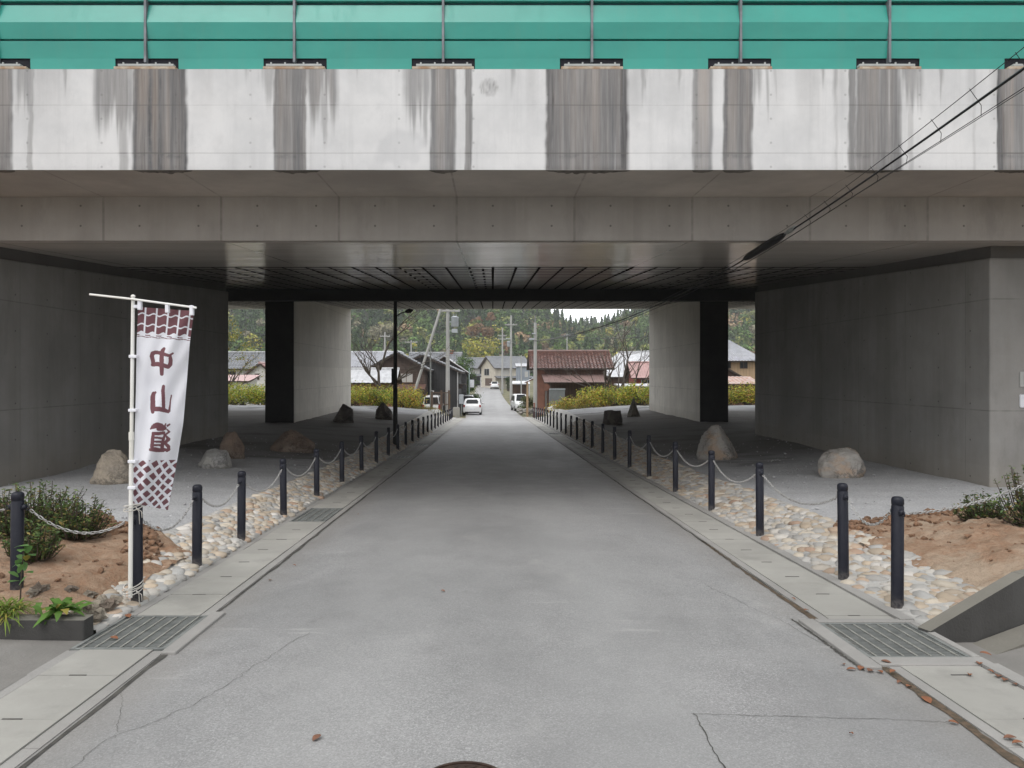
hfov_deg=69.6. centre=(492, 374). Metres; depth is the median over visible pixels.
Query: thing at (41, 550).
azalea bush
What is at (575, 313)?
sky
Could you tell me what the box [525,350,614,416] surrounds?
red house
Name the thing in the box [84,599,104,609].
rubble stone
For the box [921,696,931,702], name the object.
fallen leaf
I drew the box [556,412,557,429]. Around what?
bollard
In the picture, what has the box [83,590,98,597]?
rubble stone
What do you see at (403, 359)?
wooden house
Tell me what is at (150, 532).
soil clods
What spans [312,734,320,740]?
fallen leaf
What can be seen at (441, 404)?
wooden fence
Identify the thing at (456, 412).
concrete block
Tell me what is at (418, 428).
bollard
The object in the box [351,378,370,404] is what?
autumn shrub
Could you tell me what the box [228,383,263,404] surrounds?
autumn shrub
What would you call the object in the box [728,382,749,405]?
autumn shrub
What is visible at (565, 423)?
bollard
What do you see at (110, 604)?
rubble stone
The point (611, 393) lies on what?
autumn shrub
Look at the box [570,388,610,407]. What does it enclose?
autumn shrub
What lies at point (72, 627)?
kerb wall
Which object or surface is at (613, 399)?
autumn shrub
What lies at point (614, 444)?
bollard
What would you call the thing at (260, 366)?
village house
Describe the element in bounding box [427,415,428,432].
bollard
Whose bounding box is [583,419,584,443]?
bollard
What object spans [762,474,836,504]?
chain
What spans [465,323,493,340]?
autumn tree
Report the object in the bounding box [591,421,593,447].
bollard
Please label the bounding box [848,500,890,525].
chain
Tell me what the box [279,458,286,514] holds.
bollard
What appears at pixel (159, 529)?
chain
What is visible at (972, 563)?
soil bed
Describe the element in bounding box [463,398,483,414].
parked car
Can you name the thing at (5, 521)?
azalea bush
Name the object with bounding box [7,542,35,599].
weed
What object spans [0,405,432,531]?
gravel ground
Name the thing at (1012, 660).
pavement
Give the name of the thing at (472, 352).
autumn tree
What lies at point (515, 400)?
parked van
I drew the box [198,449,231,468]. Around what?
boulder
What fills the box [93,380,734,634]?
ground
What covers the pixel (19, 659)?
pavement
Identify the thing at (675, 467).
bollard
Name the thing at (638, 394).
autumn shrub
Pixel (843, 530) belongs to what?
bollard
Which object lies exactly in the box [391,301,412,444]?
street lamp
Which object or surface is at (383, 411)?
boulder
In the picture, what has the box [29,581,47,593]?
rubble stone
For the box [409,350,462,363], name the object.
grey roofed house
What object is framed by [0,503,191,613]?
soil bed
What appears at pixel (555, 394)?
storage cabinet
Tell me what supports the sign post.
on the ground at (506, 394)
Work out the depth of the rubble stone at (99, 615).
5.35 m
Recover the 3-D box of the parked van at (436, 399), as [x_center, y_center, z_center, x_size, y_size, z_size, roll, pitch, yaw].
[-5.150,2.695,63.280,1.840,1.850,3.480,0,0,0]
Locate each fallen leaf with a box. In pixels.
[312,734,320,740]
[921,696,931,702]
[1003,734,1015,737]
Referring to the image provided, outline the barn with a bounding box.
[607,351,648,405]
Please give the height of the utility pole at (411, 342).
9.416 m
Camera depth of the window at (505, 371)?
148.44 m
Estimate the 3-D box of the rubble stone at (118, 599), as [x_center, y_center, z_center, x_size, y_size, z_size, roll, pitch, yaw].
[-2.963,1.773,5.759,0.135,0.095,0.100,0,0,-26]
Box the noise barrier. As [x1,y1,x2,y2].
[0,0,1023,68]
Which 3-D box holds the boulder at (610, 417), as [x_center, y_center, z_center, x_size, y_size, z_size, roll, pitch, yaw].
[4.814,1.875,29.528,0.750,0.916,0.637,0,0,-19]
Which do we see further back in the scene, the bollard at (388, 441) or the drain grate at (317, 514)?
the bollard at (388, 441)
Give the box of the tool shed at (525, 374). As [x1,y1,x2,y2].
[515,363,528,384]
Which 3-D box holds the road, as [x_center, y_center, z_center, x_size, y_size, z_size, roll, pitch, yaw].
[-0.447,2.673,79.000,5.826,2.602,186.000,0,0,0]
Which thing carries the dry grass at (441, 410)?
on the ground at (506, 394)
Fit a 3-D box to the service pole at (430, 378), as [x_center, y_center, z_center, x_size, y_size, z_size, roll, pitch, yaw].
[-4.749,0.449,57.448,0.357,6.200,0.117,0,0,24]
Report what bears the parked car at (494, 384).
on the road
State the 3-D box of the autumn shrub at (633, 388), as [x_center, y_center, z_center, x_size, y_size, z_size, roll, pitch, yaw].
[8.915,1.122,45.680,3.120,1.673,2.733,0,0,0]
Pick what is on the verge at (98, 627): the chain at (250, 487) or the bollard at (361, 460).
the bollard at (361, 460)
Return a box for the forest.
[228,309,754,375]
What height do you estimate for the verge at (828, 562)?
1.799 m
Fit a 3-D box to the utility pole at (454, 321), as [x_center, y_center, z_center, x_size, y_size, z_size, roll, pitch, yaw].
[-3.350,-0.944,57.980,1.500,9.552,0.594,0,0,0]
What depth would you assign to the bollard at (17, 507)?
5.69 m
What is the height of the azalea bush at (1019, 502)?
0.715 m
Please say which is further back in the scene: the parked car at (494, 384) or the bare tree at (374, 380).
the parked car at (494, 384)
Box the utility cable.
[536,47,1023,341]
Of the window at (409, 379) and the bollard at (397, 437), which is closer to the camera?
the bollard at (397, 437)
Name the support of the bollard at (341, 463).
on the verge at (98, 627)
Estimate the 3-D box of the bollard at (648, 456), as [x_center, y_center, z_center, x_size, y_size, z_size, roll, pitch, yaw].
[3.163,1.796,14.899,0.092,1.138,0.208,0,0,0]
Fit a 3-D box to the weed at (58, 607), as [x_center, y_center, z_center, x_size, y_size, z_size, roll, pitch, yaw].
[-3.035,1.662,5.206,0.436,0.172,0.463,0,0,-44]
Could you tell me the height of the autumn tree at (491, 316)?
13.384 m
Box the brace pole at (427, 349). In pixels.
[413,309,441,398]
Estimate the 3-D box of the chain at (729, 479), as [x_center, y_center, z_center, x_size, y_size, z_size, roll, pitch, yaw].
[3.165,1.295,9.685,0.020,0.246,1.742,0,0,0]
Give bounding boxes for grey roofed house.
[351,351,392,367]
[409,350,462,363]
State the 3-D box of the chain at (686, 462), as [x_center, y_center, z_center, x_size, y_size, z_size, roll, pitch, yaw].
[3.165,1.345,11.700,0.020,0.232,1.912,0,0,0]
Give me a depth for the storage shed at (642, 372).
70.01 m
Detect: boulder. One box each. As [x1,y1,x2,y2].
[89,449,128,484]
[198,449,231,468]
[219,431,244,458]
[270,429,314,452]
[333,404,353,422]
[375,402,392,419]
[603,410,622,424]
[627,398,639,416]
[696,425,737,459]
[817,447,865,478]
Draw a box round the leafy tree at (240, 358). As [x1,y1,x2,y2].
[228,316,264,394]
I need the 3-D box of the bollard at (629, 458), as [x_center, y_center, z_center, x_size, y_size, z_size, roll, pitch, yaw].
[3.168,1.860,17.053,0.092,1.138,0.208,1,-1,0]
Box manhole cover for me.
[434,761,496,767]
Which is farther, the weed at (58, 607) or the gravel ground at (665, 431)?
the gravel ground at (665, 431)
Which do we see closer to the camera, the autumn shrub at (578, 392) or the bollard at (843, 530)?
the bollard at (843, 530)
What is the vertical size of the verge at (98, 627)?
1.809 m
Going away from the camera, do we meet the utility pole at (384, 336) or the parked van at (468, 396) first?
the parked van at (468, 396)
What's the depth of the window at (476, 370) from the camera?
163.99 m
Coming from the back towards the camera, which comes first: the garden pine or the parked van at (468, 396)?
the garden pine
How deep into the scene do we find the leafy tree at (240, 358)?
53.85 m
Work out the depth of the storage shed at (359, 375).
58.01 m
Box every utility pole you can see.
[380,332,390,350]
[405,340,417,351]
[441,309,459,412]
[498,328,506,393]
[505,315,516,399]
[521,355,521,393]
[529,316,536,406]
[564,334,568,349]
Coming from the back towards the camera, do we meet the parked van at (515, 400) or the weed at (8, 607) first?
the parked van at (515, 400)
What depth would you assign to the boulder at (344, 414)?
28.80 m
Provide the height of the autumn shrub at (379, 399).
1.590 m
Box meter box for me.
[459,394,463,416]
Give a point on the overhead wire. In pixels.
(597, 338)
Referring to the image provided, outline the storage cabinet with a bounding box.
[549,389,564,405]
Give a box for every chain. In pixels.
[29,509,124,534]
[143,500,193,530]
[202,484,238,506]
[246,469,281,491]
[287,458,315,476]
[319,449,340,463]
[650,442,672,456]
[677,450,707,466]
[713,460,754,482]
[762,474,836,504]
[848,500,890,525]
[906,483,1023,514]
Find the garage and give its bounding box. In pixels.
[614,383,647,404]
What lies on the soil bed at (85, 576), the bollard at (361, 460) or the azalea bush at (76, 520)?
the azalea bush at (76, 520)
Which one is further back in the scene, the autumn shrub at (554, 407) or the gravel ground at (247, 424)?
the autumn shrub at (554, 407)
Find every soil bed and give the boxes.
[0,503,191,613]
[849,506,1023,590]
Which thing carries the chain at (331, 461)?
hanging from the bollard at (316, 477)
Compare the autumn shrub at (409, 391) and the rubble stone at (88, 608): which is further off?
the autumn shrub at (409, 391)
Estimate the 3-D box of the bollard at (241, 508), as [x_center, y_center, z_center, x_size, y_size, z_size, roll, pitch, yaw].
[-2.868,1.630,8.404,0.094,1.053,0.193,0,0,23]
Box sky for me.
[551,309,630,323]
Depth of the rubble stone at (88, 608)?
5.46 m
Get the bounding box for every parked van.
[422,395,442,409]
[460,394,473,410]
[510,394,525,410]
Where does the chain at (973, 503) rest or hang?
hanging from the bollard
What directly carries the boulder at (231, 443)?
on the gravel ground at (247, 424)
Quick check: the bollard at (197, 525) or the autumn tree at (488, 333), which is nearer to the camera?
the bollard at (197, 525)
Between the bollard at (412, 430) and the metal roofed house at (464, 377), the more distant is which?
the metal roofed house at (464, 377)
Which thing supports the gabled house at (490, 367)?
on the ground at (506, 394)
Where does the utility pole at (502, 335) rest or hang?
on the ground at (506, 394)
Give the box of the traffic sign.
[542,384,549,390]
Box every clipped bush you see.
[505,376,512,390]
[519,395,532,408]
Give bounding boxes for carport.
[512,381,529,397]
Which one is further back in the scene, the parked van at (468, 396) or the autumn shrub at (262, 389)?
the parked van at (468, 396)
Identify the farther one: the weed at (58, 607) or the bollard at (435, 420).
the bollard at (435, 420)
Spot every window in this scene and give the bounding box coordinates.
[401,373,412,382]
[471,369,479,373]
[484,369,488,375]
[485,378,491,385]
[501,369,508,374]
[740,362,747,368]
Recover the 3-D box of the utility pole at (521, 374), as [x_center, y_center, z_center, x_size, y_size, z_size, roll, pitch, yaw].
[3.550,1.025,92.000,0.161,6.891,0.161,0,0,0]
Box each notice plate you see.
[1019,394,1023,406]
[1020,372,1023,386]
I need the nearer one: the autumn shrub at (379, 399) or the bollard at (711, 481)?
the bollard at (711, 481)
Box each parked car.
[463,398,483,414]
[490,381,499,388]
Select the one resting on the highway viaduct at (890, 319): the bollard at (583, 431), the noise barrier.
the noise barrier
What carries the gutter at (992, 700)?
on the ground at (506, 394)
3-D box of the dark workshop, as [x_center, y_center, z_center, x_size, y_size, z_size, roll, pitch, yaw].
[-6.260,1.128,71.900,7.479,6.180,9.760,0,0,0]
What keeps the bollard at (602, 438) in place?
on the verge at (828, 562)
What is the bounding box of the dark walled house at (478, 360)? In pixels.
[463,357,484,385]
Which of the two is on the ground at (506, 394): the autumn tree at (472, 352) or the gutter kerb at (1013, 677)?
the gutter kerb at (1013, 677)
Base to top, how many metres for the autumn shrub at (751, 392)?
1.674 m
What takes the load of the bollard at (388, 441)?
on the verge at (98, 627)
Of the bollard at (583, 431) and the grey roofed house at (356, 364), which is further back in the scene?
the grey roofed house at (356, 364)
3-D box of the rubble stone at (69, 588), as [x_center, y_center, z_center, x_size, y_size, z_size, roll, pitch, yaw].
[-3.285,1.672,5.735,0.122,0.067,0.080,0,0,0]
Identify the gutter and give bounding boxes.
[0,418,462,765]
[524,417,1023,747]
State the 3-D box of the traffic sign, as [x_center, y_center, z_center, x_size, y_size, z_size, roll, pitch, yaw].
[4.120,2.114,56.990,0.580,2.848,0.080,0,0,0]
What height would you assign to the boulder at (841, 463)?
0.803 m
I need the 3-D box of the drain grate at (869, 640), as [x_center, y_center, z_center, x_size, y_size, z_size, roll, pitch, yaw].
[2.730,1.898,5.060,0.660,0.184,0.721,0,0,0]
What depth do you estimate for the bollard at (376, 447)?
18.11 m
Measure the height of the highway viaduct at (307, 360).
8.300 m
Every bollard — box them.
[5,491,29,589]
[131,505,142,601]
[192,484,201,565]
[237,471,245,540]
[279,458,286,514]
[314,449,319,495]
[339,441,343,481]
[359,435,363,470]
[374,431,377,462]
[387,427,389,455]
[396,424,398,449]
[404,422,406,445]
[411,420,413,441]
[417,418,419,437]
[422,417,423,434]
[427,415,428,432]
[431,414,432,430]
[434,413,435,428]
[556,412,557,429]
[560,413,561,431]
[565,414,566,433]
[570,415,571,436]
[576,417,577,439]
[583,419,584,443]
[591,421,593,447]
[601,423,604,452]
[613,426,616,459]
[627,430,631,467]
[647,435,650,476]
[673,441,677,491]
[708,450,714,510]
[755,462,763,535]
[837,483,848,579]
[890,496,904,608]
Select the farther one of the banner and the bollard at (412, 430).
the bollard at (412, 430)
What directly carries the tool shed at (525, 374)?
on the ground at (506, 394)
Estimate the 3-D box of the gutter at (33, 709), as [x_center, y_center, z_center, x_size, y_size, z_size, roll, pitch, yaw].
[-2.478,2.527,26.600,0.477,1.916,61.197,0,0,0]
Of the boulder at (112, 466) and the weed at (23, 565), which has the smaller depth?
the weed at (23, 565)
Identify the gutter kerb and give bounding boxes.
[0,418,464,767]
[523,417,1023,760]
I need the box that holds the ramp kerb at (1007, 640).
[973,624,1023,654]
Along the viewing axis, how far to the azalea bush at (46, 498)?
8.12 m
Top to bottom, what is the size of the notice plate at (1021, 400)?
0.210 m
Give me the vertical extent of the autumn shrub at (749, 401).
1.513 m
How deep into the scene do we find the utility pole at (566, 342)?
117.96 m
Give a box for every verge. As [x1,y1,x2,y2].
[93,409,455,632]
[535,409,964,623]
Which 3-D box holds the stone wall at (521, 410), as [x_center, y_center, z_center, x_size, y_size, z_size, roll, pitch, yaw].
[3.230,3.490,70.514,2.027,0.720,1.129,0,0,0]
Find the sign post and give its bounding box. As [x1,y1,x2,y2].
[469,368,473,393]
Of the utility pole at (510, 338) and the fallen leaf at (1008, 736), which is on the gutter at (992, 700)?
the fallen leaf at (1008, 736)
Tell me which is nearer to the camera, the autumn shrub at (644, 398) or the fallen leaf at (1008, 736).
the fallen leaf at (1008, 736)
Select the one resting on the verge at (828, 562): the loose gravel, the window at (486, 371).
the loose gravel
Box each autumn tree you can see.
[365,321,397,348]
[461,336,500,356]
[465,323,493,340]
[485,312,495,326]
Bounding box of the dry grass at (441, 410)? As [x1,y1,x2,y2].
[406,404,601,417]
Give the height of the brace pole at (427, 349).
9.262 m
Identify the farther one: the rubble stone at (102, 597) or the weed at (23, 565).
the rubble stone at (102, 597)
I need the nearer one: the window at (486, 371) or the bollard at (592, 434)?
the bollard at (592, 434)
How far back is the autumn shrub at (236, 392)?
46.77 m
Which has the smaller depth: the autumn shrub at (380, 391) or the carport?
the autumn shrub at (380, 391)
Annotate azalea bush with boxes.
[0,481,69,538]
[0,519,65,563]
[5,479,88,524]
[43,489,116,540]
[952,488,1012,520]
[987,464,1023,526]
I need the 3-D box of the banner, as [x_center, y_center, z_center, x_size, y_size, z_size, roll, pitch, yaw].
[-2.748,0.607,5.944,0.836,2.487,0.407,0,0,0]
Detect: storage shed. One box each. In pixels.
[228,375,260,404]
[351,368,401,406]
[625,361,648,383]
[728,376,754,404]
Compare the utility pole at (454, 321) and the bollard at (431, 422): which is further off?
the utility pole at (454, 321)
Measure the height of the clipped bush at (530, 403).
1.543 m
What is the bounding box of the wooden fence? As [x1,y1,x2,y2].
[431,390,449,413]
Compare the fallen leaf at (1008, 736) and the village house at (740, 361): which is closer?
the fallen leaf at (1008, 736)
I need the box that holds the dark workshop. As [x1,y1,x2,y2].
[412,353,465,413]
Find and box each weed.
[0,596,41,635]
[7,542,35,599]
[30,597,96,626]
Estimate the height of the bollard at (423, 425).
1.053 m
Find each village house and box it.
[228,351,264,374]
[245,362,264,404]
[728,340,754,378]
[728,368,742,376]
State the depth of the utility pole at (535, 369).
59.88 m
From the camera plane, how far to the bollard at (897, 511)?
5.73 m
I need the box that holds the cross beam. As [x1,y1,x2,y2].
[226,289,756,301]
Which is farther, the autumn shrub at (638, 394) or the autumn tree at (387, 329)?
the autumn tree at (387, 329)
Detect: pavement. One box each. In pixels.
[0,639,81,690]
[957,642,1023,676]
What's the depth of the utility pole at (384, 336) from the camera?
102.90 m
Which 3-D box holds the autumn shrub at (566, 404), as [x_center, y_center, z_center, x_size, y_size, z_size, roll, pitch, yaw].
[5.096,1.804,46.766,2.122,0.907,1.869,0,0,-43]
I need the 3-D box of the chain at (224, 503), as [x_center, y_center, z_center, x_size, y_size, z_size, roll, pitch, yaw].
[-2.870,1.296,7.771,0.020,0.192,1.071,0,0,0]
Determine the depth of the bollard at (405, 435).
24.25 m
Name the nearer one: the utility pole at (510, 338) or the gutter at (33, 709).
the gutter at (33, 709)
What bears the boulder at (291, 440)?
on the gravel ground at (247, 424)
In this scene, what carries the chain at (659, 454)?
hanging from the bollard at (675, 467)
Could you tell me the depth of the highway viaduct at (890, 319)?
11.00 m
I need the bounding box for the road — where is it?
[16,385,1023,767]
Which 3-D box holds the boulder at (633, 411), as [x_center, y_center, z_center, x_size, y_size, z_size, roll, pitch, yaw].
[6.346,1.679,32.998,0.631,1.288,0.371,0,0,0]
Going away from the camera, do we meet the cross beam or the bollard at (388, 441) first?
the bollard at (388, 441)
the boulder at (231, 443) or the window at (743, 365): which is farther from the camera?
the window at (743, 365)
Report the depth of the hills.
289.83 m
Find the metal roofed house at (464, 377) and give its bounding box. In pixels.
[439,355,470,411]
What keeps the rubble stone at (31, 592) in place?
on the soil bed at (85, 576)
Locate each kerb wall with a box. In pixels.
[0,614,93,640]
[918,569,1023,642]
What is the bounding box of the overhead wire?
[536,328,648,338]
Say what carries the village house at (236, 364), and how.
on the ground at (506, 394)
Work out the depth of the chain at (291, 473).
11.07 m
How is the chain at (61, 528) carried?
hanging from the bollard at (17, 507)
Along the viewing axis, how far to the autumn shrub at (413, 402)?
44.20 m
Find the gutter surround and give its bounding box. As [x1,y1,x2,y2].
[161,612,991,669]
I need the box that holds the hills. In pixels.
[230,309,754,372]
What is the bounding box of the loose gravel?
[0,435,1003,525]
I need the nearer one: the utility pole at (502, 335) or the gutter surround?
the gutter surround
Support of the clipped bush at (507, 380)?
on the ground at (506, 394)
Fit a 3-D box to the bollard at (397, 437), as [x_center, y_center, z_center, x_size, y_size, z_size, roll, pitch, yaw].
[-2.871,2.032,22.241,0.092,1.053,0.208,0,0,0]
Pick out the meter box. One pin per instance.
(461, 399)
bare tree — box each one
[351,309,460,392]
[537,309,648,404]
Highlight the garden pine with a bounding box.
[453,355,482,398]
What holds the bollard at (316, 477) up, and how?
on the verge at (98, 627)
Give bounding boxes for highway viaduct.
[0,69,1023,487]
[228,302,754,422]
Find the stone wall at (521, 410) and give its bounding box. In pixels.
[516,407,532,414]
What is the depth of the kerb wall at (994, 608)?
5.42 m
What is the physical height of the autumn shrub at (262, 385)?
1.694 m
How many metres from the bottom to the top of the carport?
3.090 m
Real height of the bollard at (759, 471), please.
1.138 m
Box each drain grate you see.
[70,615,207,650]
[289,508,342,521]
[820,623,970,657]
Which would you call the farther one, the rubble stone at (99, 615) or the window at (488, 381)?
the window at (488, 381)
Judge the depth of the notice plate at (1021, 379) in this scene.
11.68 m
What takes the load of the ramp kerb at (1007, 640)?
on the ground at (506, 394)
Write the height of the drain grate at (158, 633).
0.184 m
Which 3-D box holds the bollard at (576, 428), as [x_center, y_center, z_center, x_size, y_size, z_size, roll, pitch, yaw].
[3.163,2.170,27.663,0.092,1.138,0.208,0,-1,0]
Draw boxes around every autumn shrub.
[228,382,258,404]
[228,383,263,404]
[241,381,264,404]
[243,386,264,404]
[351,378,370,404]
[351,383,378,405]
[357,383,397,405]
[357,384,392,405]
[382,382,427,407]
[392,386,428,407]
[544,400,570,411]
[556,396,586,409]
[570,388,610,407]
[572,384,608,407]
[591,382,638,405]
[598,385,631,405]
[613,379,648,404]
[621,382,648,404]
[637,386,648,402]
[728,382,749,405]
[728,382,754,404]
[741,381,754,404]
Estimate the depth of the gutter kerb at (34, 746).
4.80 m
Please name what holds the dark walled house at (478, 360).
on the ground at (506, 394)
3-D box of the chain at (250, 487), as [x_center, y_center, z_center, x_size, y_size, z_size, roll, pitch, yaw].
[-2.870,1.352,9.251,0.020,0.234,1.512,0,0,0]
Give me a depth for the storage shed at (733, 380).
60.10 m
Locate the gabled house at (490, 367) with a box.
[478,356,532,388]
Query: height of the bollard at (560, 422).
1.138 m
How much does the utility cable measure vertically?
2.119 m
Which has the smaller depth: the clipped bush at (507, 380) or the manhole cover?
the manhole cover
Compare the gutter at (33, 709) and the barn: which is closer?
the gutter at (33, 709)
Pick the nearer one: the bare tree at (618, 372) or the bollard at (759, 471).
the bollard at (759, 471)
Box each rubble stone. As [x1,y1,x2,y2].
[25,588,38,597]
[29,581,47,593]
[64,585,79,592]
[81,604,91,612]
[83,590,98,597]
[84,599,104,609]
[86,607,107,621]
[95,594,107,600]
[99,598,118,611]
[110,595,122,603]
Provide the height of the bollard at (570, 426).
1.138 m
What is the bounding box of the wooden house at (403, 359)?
[369,350,432,408]
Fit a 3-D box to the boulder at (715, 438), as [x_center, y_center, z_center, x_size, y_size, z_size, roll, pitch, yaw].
[5.203,1.733,17.001,0.946,1.145,0.722,0,0,0]
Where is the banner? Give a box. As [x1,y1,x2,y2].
[89,293,196,603]
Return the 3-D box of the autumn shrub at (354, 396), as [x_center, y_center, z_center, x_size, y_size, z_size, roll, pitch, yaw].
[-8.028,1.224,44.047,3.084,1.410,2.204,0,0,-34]
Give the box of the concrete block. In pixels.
[453,407,459,417]
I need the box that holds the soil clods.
[0,507,1023,596]
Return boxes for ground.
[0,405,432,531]
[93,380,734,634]
[566,405,1023,520]
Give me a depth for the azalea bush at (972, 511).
8.22 m
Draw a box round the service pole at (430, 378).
[430,346,433,405]

